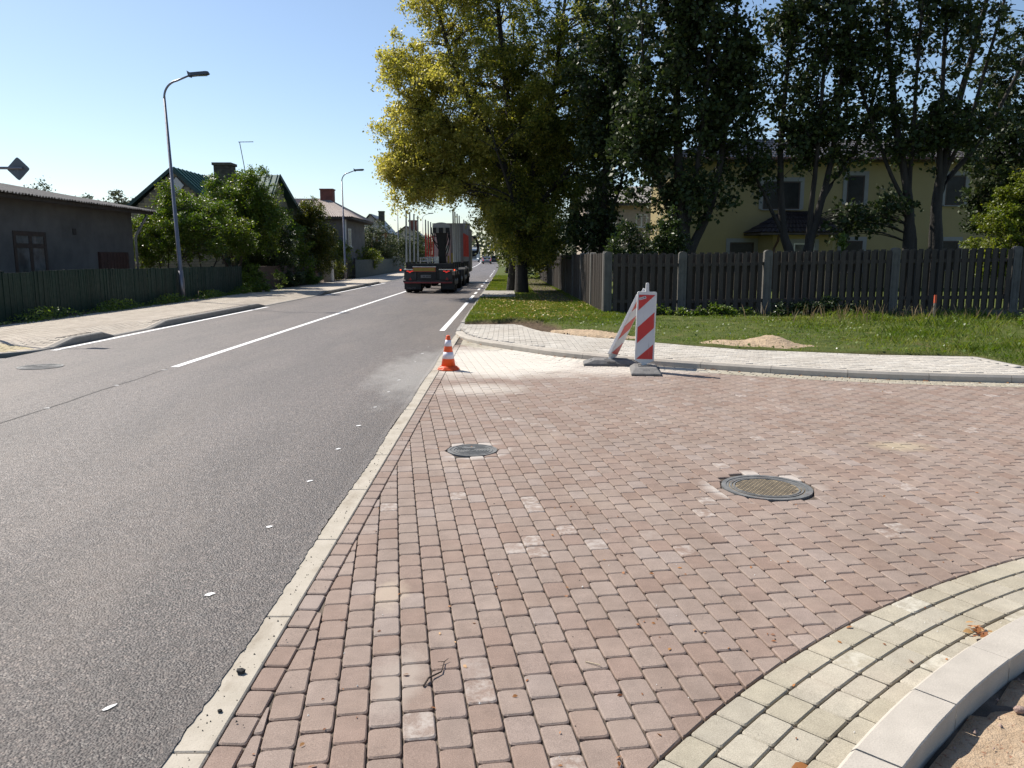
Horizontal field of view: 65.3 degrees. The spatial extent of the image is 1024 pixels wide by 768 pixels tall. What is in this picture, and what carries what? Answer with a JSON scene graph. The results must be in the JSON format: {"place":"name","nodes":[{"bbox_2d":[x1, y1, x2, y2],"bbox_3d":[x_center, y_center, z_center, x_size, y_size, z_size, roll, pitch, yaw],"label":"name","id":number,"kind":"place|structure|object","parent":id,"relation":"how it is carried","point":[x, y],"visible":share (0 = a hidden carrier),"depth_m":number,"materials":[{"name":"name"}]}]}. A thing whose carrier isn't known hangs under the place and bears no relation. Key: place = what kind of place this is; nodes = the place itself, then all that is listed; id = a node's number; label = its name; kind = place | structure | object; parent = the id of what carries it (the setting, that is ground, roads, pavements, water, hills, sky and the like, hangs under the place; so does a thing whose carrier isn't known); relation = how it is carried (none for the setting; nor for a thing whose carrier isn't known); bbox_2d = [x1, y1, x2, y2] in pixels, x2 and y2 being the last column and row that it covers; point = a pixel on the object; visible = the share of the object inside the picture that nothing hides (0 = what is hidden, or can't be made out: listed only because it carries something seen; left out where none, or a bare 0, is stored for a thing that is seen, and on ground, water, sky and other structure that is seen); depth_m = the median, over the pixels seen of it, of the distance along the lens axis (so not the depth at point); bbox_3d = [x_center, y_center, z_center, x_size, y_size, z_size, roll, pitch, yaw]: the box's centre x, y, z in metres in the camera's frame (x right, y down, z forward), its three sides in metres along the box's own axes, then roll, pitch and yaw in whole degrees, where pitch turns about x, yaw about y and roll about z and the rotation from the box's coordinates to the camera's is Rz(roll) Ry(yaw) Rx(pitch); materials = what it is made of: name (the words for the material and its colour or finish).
{"place":"outdoors","nodes":[
{"label":"outdoors","id":0,"kind":"place"},
{"bbox_2d":[0,271,403,352],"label":"footpath","id":1,"kind":"structure","parent":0,"point":[22,336],"depth_m":20.57,"materials":[{"name":"grey concrete"}]},
{"bbox_2d":[0,157,28,179],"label":"road sign","id":2,"kind":"object","parent":1,"relation":"on","point":[17,168],"visible":1,"depth_m":15.78,"materials":[{"name":"metal"}]},
{"bbox_2d":[2,268,404,324],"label":"verge","id":3,"kind":"structure","parent":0,"point":[164,303],"depth_m":24.17,"materials":[{"name":"plant"}]},
{"bbox_2d":[23,176,65,194],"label":"tree","id":4,"kind":"object","parent":3,"relation":"on","point":[42,185],"visible":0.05,"depth_m":57.95,"materials":[{"name":"green plant"}]},
{"bbox_2d":[98,189,133,204],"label":"tree","id":5,"kind":"object","parent":3,"relation":"on","point":[113,194],"visible":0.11,"depth_m":67.28,"materials":[{"name":"green plant"}]},
{"bbox_2d":[0,265,241,322],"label":"green fence","id":6,"kind":"object","parent":3,"relation":"on","point":[80,290],"visible":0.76,"depth_m":22.80,"materials":[{"name":"paint"}]},
{"bbox_2d":[0,286,257,325],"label":"undergrowth","id":7,"kind":"object","parent":3,"relation":"on","point":[115,307],"visible":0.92,"depth_m":23.11,"materials":[{"name":"green plant"}]},
{"bbox_2d":[131,177,237,268],"bbox_3d":[-13.843,-6.067,32.948,4.627,4.794,3.761,0,9,0],"label":"bush","id":8,"kind":"object","parent":3,"relation":"on","point":[198,218],"visible":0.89,"depth_m":32.42,"materials":[{"name":"green plant"}]},
{"bbox_2d":[163,70,209,299],"bbox_3d":[-10.993,-6.746,27.613,1.730,7.800,0.260,-2,9,0],"label":"street lamp","id":9,"kind":"object","parent":3,"relation":"on","point":[178,249],"visible":0.81,"depth_m":27.56,"materials":[{"name":"metal"}]},
{"bbox_2d":[153,192,260,279],"bbox_3d":[-13.539,-6.177,34.906,5.010,4.393,2.960,0,9,0],"label":"bush","id":10,"kind":"object","parent":3,"relation":"on","point":[236,239],"visible":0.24,"depth_m":34.95,"materials":[{"name":"green plant"}]},
{"bbox_2d":[127,162,305,283],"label":"house","id":11,"kind":"structure","parent":3,"relation":"on","point":[190,182],"depth_m":41.41,"materials":[{"name":"white paint"}]},
{"bbox_2d":[179,164,293,266],"bbox_3d":[-12.919,-7.372,37.599,5.295,5.958,3.474,-3,9,-16],"label":"apple tree","id":12,"kind":"object","parent":3,"relation":"on","point":[250,196],"visible":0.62,"depth_m":37.14,"materials":[{"name":"green plant"}]},
{"bbox_2d":[225,218,299,272],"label":"bush","id":13,"kind":"object","parent":3,"relation":"on","point":[290,260],"visible":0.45,"depth_m":40.46,"materials":[{"name":"green plant"}]},
{"bbox_2d":[242,263,287,291],"bbox_3d":[-11.466,-4.791,36.456,1.812,1.590,3.281,0,9,0],"label":"weed clump","id":14,"kind":"object","parent":3,"relation":"on","point":[255,282],"visible":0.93,"depth_m":35.78,"materials":[{"name":"green plant"}]},
{"bbox_2d":[256,265,317,288],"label":"garden wall","id":15,"kind":"structure","parent":3,"relation":"on","point":[268,270],"depth_m":40.44,"materials":[{"name":"grey concrete"}]},
{"bbox_2d":[280,268,306,286],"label":"weed clump","id":16,"kind":"object","parent":3,"relation":"on","point":[297,278],"visible":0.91,"depth_m":42.28,"materials":[{"name":"green plant"}]},
{"bbox_2d":[273,197,317,271],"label":"bush","id":17,"kind":"object","parent":3,"relation":"on","point":[299,230],"visible":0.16,"depth_m":44.57,"materials":[{"name":"green plant"}]},
{"bbox_2d":[301,268,324,284],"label":"weed clump","id":18,"kind":"object","parent":3,"relation":"on","point":[310,277],"visible":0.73,"depth_m":45.77,"materials":[{"name":"green plant"}]},
{"bbox_2d":[289,195,347,276],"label":"bush","id":19,"kind":"object","parent":3,"relation":"on","point":[312,212],"visible":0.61,"depth_m":48.07,"materials":[{"name":"green plant"}]},
{"bbox_2d":[323,261,333,281],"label":"utility cabinet","id":20,"kind":"object","parent":3,"relation":"on","point":[329,277],"visible":0.39,"depth_m":50.70,"materials":[{"name":"grey metal"}]},
{"bbox_2d":[313,237,354,278],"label":"bush","id":21,"kind":"object","parent":3,"relation":"on","point":[339,250],"visible":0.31,"depth_m":59.45,"materials":[{"name":"green plant"}]},
{"bbox_2d":[334,260,346,280],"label":"hedge","id":22,"kind":"object","parent":3,"relation":"on","point":[339,276],"visible":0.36,"depth_m":54.61,"materials":[{"name":"green plant"}]},
{"bbox_2d":[346,258,355,278],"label":"iron gate","id":23,"kind":"structure","parent":3,"relation":"on","point":[353,269],"depth_m":58.88,"materials":[{"name":"black metal"}]},
{"bbox_2d":[341,168,363,279],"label":"street lamp","id":24,"kind":"object","parent":3,"relation":"on","point":[345,273],"visible":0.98,"depth_m":56.68,"materials":[{"name":"metal"}]},
{"bbox_2d":[355,245,384,269],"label":"bush","id":25,"kind":"object","parent":3,"relation":"on","point":[371,253],"visible":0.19,"depth_m":68.46,"materials":[{"name":"green plant"}]},
{"bbox_2d":[355,258,403,277],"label":"board fence","id":26,"kind":"object","parent":3,"relation":"on","point":[364,268],"visible":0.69,"depth_m":70.03,"materials":[{"name":"grey wood"}]},
{"bbox_2d":[364,218,408,267],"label":"bush","id":27,"kind":"object","parent":3,"relation":"on","point":[388,251],"visible":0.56,"depth_m":80.56,"materials":[{"name":"green plant"}]},
{"bbox_2d":[385,228,432,267],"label":"bush","id":28,"kind":"object","parent":3,"relation":"on","point":[421,250],"visible":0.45,"depth_m":98.50,"materials":[{"name":"green plant"}]},
{"bbox_2d":[0,259,498,767],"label":"road","id":29,"kind":"structure","parent":0,"point":[172,497],"depth_m":5.62,"materials":[{"name":"grey asphalt"}]},
{"bbox_2d":[16,364,63,369],"bbox_3d":[-7.030,-0.229,11.912,0.620,0.069,0.620,0,9,0],"label":"manhole cover","id":30,"kind":"object","parent":29,"relation":"on","point":[37,366],"visible":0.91,"depth_m":11.90,"materials":[{"name":"metal"}]},
{"bbox_2d":[400,210,478,291],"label":"timber truck","id":31,"kind":"object","parent":29,"relation":"on","point":[449,268],"visible":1,"depth_m":42.60,"materials":[{"name":"metal"}]},
{"bbox_2d":[472,247,479,261],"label":"lorry","id":32,"kind":"object","parent":29,"relation":"on","point":[477,256],"visible":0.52,"depth_m":212.30,"materials":[{"name":"white metal"}]},
{"bbox_2d":[482,257,491,263],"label":"car","id":33,"kind":"object","parent":29,"relation":"on","point":[486,260],"visible":0.99,"depth_m":163.06,"materials":[{"name":"silver metal"}]},
{"bbox_2d":[404,259,505,270],"bbox_3d":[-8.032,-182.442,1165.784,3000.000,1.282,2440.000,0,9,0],"label":"ground","id":34,"kind":"structure","parent":0,"point":[500,263],"depth_m":178.56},
{"bbox_2d":[0,183,155,287],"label":"grey building","id":35,"kind":"structure","parent":34,"relation":"on","point":[41,230],"depth_m":25.23,"materials":[{"name":"grey paint"}]},
{"bbox_2d":[12,230,48,277],"bbox_3d":[-14.168,-3.744,23.533,0.050,1.480,1.650,0,9,0],"label":"window","id":36,"kind":"structure","parent":35,"relation":"in","point":[30,248],"depth_m":23.45,"materials":[{"name":"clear glass"}]},
{"bbox_2d":[0,277,403,357],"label":"kerb","id":37,"kind":"structure","parent":34,"relation":"on","point":[78,339],"depth_m":19.07,"materials":[{"name":"concrete"}]},
{"bbox_2d":[161,334,458,767],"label":"curb","id":38,"kind":"structure","parent":34,"relation":"on","point":[203,744],"depth_m":3.51,"materials":[{"name":"concrete"}]},
{"bbox_2d":[236,668,245,673],"bbox_3d":[-1.055,1.115,3.103,0.041,0.023,0.031,5,10,27],"label":"asphalt lump","id":39,"kind":"object","parent":38,"relation":"on","point":[240,670],"visible":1,"depth_m":3.09,"materials":[{"name":"black asphalt"}]},
{"bbox_2d":[293,189,373,278],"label":"hip roofed house","id":40,"kind":"structure","parent":34,"relation":"on","point":[354,223],"depth_m":63.39,"materials":[{"name":"plaster"},{"name":"roof tiles"},{"name":"red brick"}]},
{"bbox_2d":[348,228,352,247],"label":"window","id":41,"kind":"structure","parent":40,"relation":"in","point":[349,230],"depth_m":62.55,"materials":[{"name":"grey glass"}]},
{"bbox_2d":[364,211,396,245],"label":"gable house","id":42,"kind":"structure","parent":34,"relation":"on","point":[381,216],"depth_m":119.84,"materials":[{"name":"white brick"}]},
{"bbox_2d":[395,220,430,264],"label":"house","id":43,"kind":"structure","parent":34,"relation":"on","point":[403,228],"depth_m":147.87,"materials":[{"name":"brick"}]},
{"bbox_2d":[456,278,492,330],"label":"kerb","id":44,"kind":"structure","parent":34,"relation":"on","point":[461,324],"depth_m":20.66,"materials":[{"name":"concrete"}]},
{"bbox_2d":[429,231,575,258],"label":"treeline","id":45,"kind":"object","parent":34,"relation":"on","point":[481,242],"visible":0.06,"depth_m":332.24,"materials":[{"name":"plant"}]},
{"bbox_2d":[568,186,650,280],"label":"brick building","id":46,"kind":"structure","parent":34,"relation":"on","point":[630,213],"depth_m":54.95,"materials":[{"name":"brown paint"}]},
{"bbox_2d":[636,214,647,227],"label":"window","id":47,"kind":"structure","parent":46,"relation":"in","point":[640,226],"depth_m":54.96,"materials":[{"name":"grey glass"}]},
{"bbox_2d":[456,331,1023,382],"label":"kerb","id":48,"kind":"structure","parent":34,"relation":"on","point":[891,375],"depth_m":11.17,"materials":[{"name":"concrete"}]},
{"bbox_2d":[603,246,1023,314],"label":"plank fence","id":49,"kind":"object","parent":34,"relation":"on","point":[634,274],"visible":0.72,"depth_m":21.16,"materials":[{"name":"wood"}]},
{"bbox_2d":[481,291,514,296],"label":"path","id":50,"kind":"structure","parent":0,"point":[500,293],"depth_m":33.33,"materials":[{"name":"concrete"}]},
{"bbox_2d":[0,0,1023,257],"label":"sky","id":51,"kind":"structure","parent":0,"point":[83,83],"materials":[{"name":"blue"}]},
{"bbox_2d":[528,278,571,300],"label":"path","id":52,"kind":"structure","parent":0,"point":[547,289],"depth_m":35.54,"materials":[{"name":"grey concrete"}]},
{"bbox_2d":[203,338,1023,767],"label":"paved area","id":53,"kind":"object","parent":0,"point":[651,462],"visible":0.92,"depth_m":4.08,"materials":[{"name":"concrete paving blocks"}]},
{"bbox_2d":[176,381,430,767],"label":"asphalt grit","id":54,"kind":"object","parent":53,"relation":"on","point":[278,620],"visible":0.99,"depth_m":3.40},
{"bbox_2d":[423,658,448,686],"bbox_3d":[-0.293,1.121,3.110,0.040,0.013,0.214,2,9,14],"label":"twig","id":55,"kind":"object","parent":53,"relation":"on","point":[428,678],"visible":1,"depth_m":3.08,"materials":[{"name":"grey wood"}]},
{"bbox_2d":[437,335,458,370],"bbox_3d":[-0.923,-0.455,11.564,0.310,0.504,0.310,0,9,0],"label":"traffic cone","id":56,"kind":"object","parent":53,"relation":"on","point":[448,362],"visible":1,"depth_m":11.50,"materials":[{"name":"orange plastic"}]},
{"bbox_2d":[447,444,496,457],"bbox_3d":[-0.335,0.586,6.751,0.420,0.063,0.420,0,9,0],"label":"manhole cover","id":57,"kind":"object","parent":53,"relation":"on","point":[468,450],"visible":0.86,"depth_m":6.72,"materials":[{"name":"metal"}]},
{"bbox_2d":[583,357,636,365],"bbox_3d":[1.498,-0.345,12.165,0.820,0.096,0.410,1,9,4],"label":"rubber foot","id":58,"kind":"object","parent":53,"relation":"on","point":[603,361],"visible":0.89,"depth_m":11.99},
{"bbox_2d":[608,288,644,358],"bbox_3d":[1.746,-0.903,12.099,0.053,1.190,0.274,30,9,29],"label":"barrier panel","id":59,"kind":"object","parent":58,"relation":"on","point":[622,334],"visible":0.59,"depth_m":12.04,"materials":[{"name":"white plastic"}]},
{"bbox_2d":[253,384,978,767],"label":"leaf scraps","id":60,"kind":"object","parent":53,"relation":"on","point":[637,624],"visible":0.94,"depth_m":3.37,"materials":[{"name":"brown plant"}]},
{"bbox_2d":[630,363,660,375],"bbox_3d":[1.893,-0.220,11.367,0.410,0.096,0.820,1,9,7],"label":"rubber foot","id":61,"kind":"object","parent":53,"relation":"on","point":[638,369],"visible":0.98,"depth_m":11.07},
{"bbox_2d":[634,283,656,364],"bbox_3d":[1.903,-0.842,11.366,0.274,1.190,0.056,2,7,3],"label":"barrier panel","id":62,"kind":"object","parent":61,"relation":"on","point":[645,325],"visible":1,"depth_m":11.35,"materials":[{"name":"white plastic"}]},
{"bbox_2d":[721,475,812,501],"bbox_3d":[1.803,0.758,5.659,0.620,0.063,0.620,0,9,0],"label":"manhole cover","id":63,"kind":"object","parent":53,"relation":"on","point":[770,488],"visible":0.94,"depth_m":5.63,"materials":[{"name":"metal"}]},
{"bbox_2d":[791,762,807,767],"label":"dry leaf","id":64,"kind":"object","parent":53,"relation":"on","point":[799,765],"visible":1,"depth_m":2.54,"materials":[{"name":"orange plant"}]},
{"bbox_2d":[837,616,1023,767],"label":"kerb","id":65,"kind":"structure","parent":53,"relation":"on","point":[919,724],"depth_m":2.77,"materials":[{"name":"concrete"}]},
{"bbox_2d":[963,621,991,636],"bbox_3d":[2.028,1.054,3.425,0.178,0.029,0.171,0,9,0],"label":"leaf pile","id":66,"kind":"object","parent":53,"relation":"on","point":[978,629],"visible":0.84,"depth_m":3.43,"materials":[{"name":"brown plant"}]},
{"bbox_2d":[460,324,1023,373],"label":"pavement","id":67,"kind":"structure","parent":0,"point":[514,333],"depth_m":12.37,"materials":[{"name":"concrete"}]},
{"bbox_2d":[465,275,1023,365],"bbox_3d":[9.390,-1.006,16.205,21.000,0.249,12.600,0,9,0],"label":"lawn","id":68,"kind":"structure","parent":0,"point":[539,325],"depth_m":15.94,"materials":[{"name":"green plant"}]},
{"bbox_2d":[550,329,634,338],"bbox_3d":[1.643,-0.980,15.801,0.700,0.188,2.500,-7,11,-38],"label":"sand heap","id":69,"kind":"object","parent":68,"relation":"on","point":[592,333],"visible":0.71,"depth_m":15.66,"materials":[{"name":"beige sand"}]},
{"bbox_2d":[656,300,754,315],"bbox_3d":[4.672,-1.858,20.686,3.187,0.613,1.007,0,9,0],"label":"weed clump","id":70,"kind":"object","parent":68,"relation":"on","point":[714,308],"visible":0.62,"depth_m":20.50,"materials":[{"name":"green plant"}]},
{"bbox_2d":[468,308,1023,361],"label":"clover","id":71,"kind":"object","parent":68,"relation":"on","point":[871,339],"depth_m":16.21,"materials":[{"name":"green plant"}]},
{"bbox_2d":[702,335,819,348],"bbox_3d":[4.256,-0.733,13.864,2.300,0.256,1.200,3,9,18],"label":"sand heap","id":72,"kind":"object","parent":68,"relation":"on","point":[770,341],"visible":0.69,"depth_m":13.62,"materials":[{"name":"beige sand"}]},
{"bbox_2d":[768,295,866,315],"bbox_3d":[7.900,-1.896,20.704,2.698,0.850,0.836,-1,9,-6],"label":"weed clump","id":73,"kind":"object","parent":68,"relation":"on","point":[801,308],"visible":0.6,"depth_m":20.57,"materials":[{"name":"green plant"}]},
{"bbox_2d":[724,301,1012,326],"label":"dry stalks","id":74,"kind":"object","parent":68,"relation":"on","point":[865,311],"visible":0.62,"depth_m":19.34,"materials":[{"name":"plant"}]},
{"bbox_2d":[932,295,936,316],"bbox_3d":[10.329,-1.828,19.524,0.049,0.700,0.044,0,9,0],"label":"survey stake","id":75,"kind":"object","parent":68,"relation":"on","point":[935,301],"visible":0.79,"depth_m":19.49,"materials":[{"name":"brown wood"}]},
{"bbox_2d":[1016,312,1023,328],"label":"weed clump","id":76,"kind":"object","parent":68,"relation":"on","point":[1020,322],"visible":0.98,"depth_m":16.78,"materials":[{"name":"green plant"}]},
{"bbox_2d":[480,267,1023,311],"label":"lawn","id":77,"kind":"structure","parent":0,"point":[500,271],"depth_m":31.03,"materials":[{"name":"green plant"}]},
{"bbox_2d":[475,156,507,272],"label":"linden tree","id":78,"kind":"object","parent":77,"relation":"on","point":[506,269],"visible":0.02,"depth_m":76.98,"materials":[{"name":"green plant"}]},
{"bbox_2d":[362,0,638,292],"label":"linden tree","id":79,"kind":"object","parent":77,"relation":"on","point":[436,165],"visible":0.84,"depth_m":31.88,"materials":[{"name":"green plant"}]},
{"bbox_2d":[471,127,555,270],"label":"linden tree","id":80,"kind":"object","parent":77,"relation":"on","point":[499,253],"visible":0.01,"depth_m":59.85,"materials":[{"name":"green plant"}]},
{"bbox_2d":[463,20,571,290],"bbox_3d":[0.365,-10.149,36.040,6.146,12.071,5.810,-8,12,-42],"label":"linden tree","id":81,"kind":"object","parent":77,"relation":"on","point":[511,279],"visible":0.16,"depth_m":34.95,"materials":[{"name":"green plant"}]},
{"bbox_2d":[465,88,571,281],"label":"linden tree","id":82,"kind":"object","parent":77,"relation":"on","point":[546,267],"depth_m":45.85,"materials":[{"name":"green plant"}]},
{"bbox_2d":[473,293,602,317],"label":"fallen leaves","id":83,"kind":"object","parent":77,"relation":"on","point":[532,304],"visible":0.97,"depth_m":24.67,"materials":[{"name":"brown plant"}]},
{"bbox_2d":[540,252,604,310],"bbox_3d":[2.282,-5.300,38.562,0.229,1.880,34.413,0,9,-1],"label":"plank fence","id":84,"kind":"object","parent":77,"relation":"on","point":[580,276],"visible":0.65,"depth_m":27.68,"materials":[{"name":"wood"}]},
{"bbox_2d":[556,0,660,258],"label":"poplar tree","id":85,"kind":"object","parent":77,"relation":"on","point":[597,225],"visible":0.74,"depth_m":29.09,"materials":[{"name":"green plant"}]},
{"bbox_2d":[603,204,693,274],"bbox_3d":[3.896,-3.725,23.525,2.774,3.094,1.888,5,10,28],"label":"bush","id":86,"kind":"object","parent":77,"relation":"on","point":[669,238],"visible":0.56,"depth_m":23.22,"materials":[{"name":"green plant"}]},
{"bbox_2d":[594,0,773,306],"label":"poplar tree","id":87,"kind":"object","parent":77,"relation":"on","point":[651,129],"visible":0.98,"depth_m":24.51,"materials":[{"name":"green plant"}]},
{"bbox_2d":[725,0,917,302],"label":"poplar tree","id":88,"kind":"object","parent":77,"relation":"on","point":[791,19],"visible":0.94,"depth_m":25.03,"materials":[{"name":"green plant"}]},
{"bbox_2d":[641,139,1021,288],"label":"yellow house","id":89,"kind":"structure","parent":77,"relation":"on","point":[749,226],"depth_m":41.13,"materials":[{"name":"paint"}]},
{"bbox_2d":[726,238,757,261],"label":"window","id":90,"kind":"structure","parent":89,"relation":"in","point":[736,245],"depth_m":41.45,"materials":[{"name":"grey glass"}]},
{"bbox_2d":[759,177,804,209],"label":"window","id":91,"kind":"structure","parent":89,"relation":"in","point":[793,189],"depth_m":41.07,"materials":[{"name":"grey glass"}]},
{"bbox_2d":[790,239,818,251],"bbox_3d":[14.600,-6.420,39.986,1.450,1.650,0.065,0,9,0],"label":"window","id":92,"kind":"structure","parent":89,"relation":"in","point":[798,244],"depth_m":39.88,"materials":[{"name":"grey glass"}]},
{"bbox_2d":[837,237,866,272],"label":"window","id":93,"kind":"structure","parent":89,"relation":"in","point":[861,243],"depth_m":41.49,"materials":[{"name":"grey glass"}]},
{"bbox_2d":[842,171,869,204],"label":"window","id":94,"kind":"structure","parent":89,"relation":"in","point":[857,188],"depth_m":41.04,"materials":[{"name":"grey glass"}]},
{"bbox_2d":[943,237,962,270],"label":"window","id":95,"kind":"structure","parent":89,"relation":"in","point":[948,242],"depth_m":41.51,"materials":[{"name":"grey glass"}]},
{"bbox_2d":[942,171,970,205],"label":"window","id":96,"kind":"structure","parent":89,"relation":"in","point":[956,183],"depth_m":41.09,"materials":[{"name":"grey glass"}]},
{"bbox_2d":[835,231,850,296],"bbox_3d":[9.206,-3.138,22.352,0.449,2.250,0.296,0,9,0],"label":"tall weed","id":97,"kind":"object","parent":77,"relation":"on","point":[843,243],"visible":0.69,"depth_m":22.19,"materials":[{"name":"green plant"}]},
{"bbox_2d":[809,0,1023,305],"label":"poplar tree","id":98,"kind":"object","parent":77,"relation":"on","point":[942,129],"visible":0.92,"depth_m":24.88,"materials":[{"name":"green plant"}]},
{"bbox_2d":[952,14,1023,291],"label":"poplar tree","id":99,"kind":"object","parent":77,"relation":"on","point":[999,174],"visible":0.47,"depth_m":30.79,"materials":[{"name":"green plant"}]},
{"bbox_2d":[958,168,1023,294],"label":"bush","id":100,"kind":"object","parent":77,"relation":"on","point":[1006,229],"visible":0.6,"depth_m":29.30,"materials":[{"name":"green plant"}]},
{"bbox_2d":[929,680,1023,767],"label":"bare ground","id":101,"kind":"structure","parent":0,"point":[977,750],"depth_m":2.68,"materials":[{"name":"beige sand"}]},
{"bbox_2d":[953,678,1019,748],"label":"gravel","id":102,"kind":"structure","parent":101,"relation":"on","point":[974,730],"depth_m":2.73,"materials":[{"name":"grey gravel"}]},
{"bbox_2d":[1013,705,1023,713],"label":"stone","id":103,"kind":"object","parent":101,"relation":"on","point":[1018,709],"visible":1,"depth_m":2.84,"materials":[{"name":"beige stone"}]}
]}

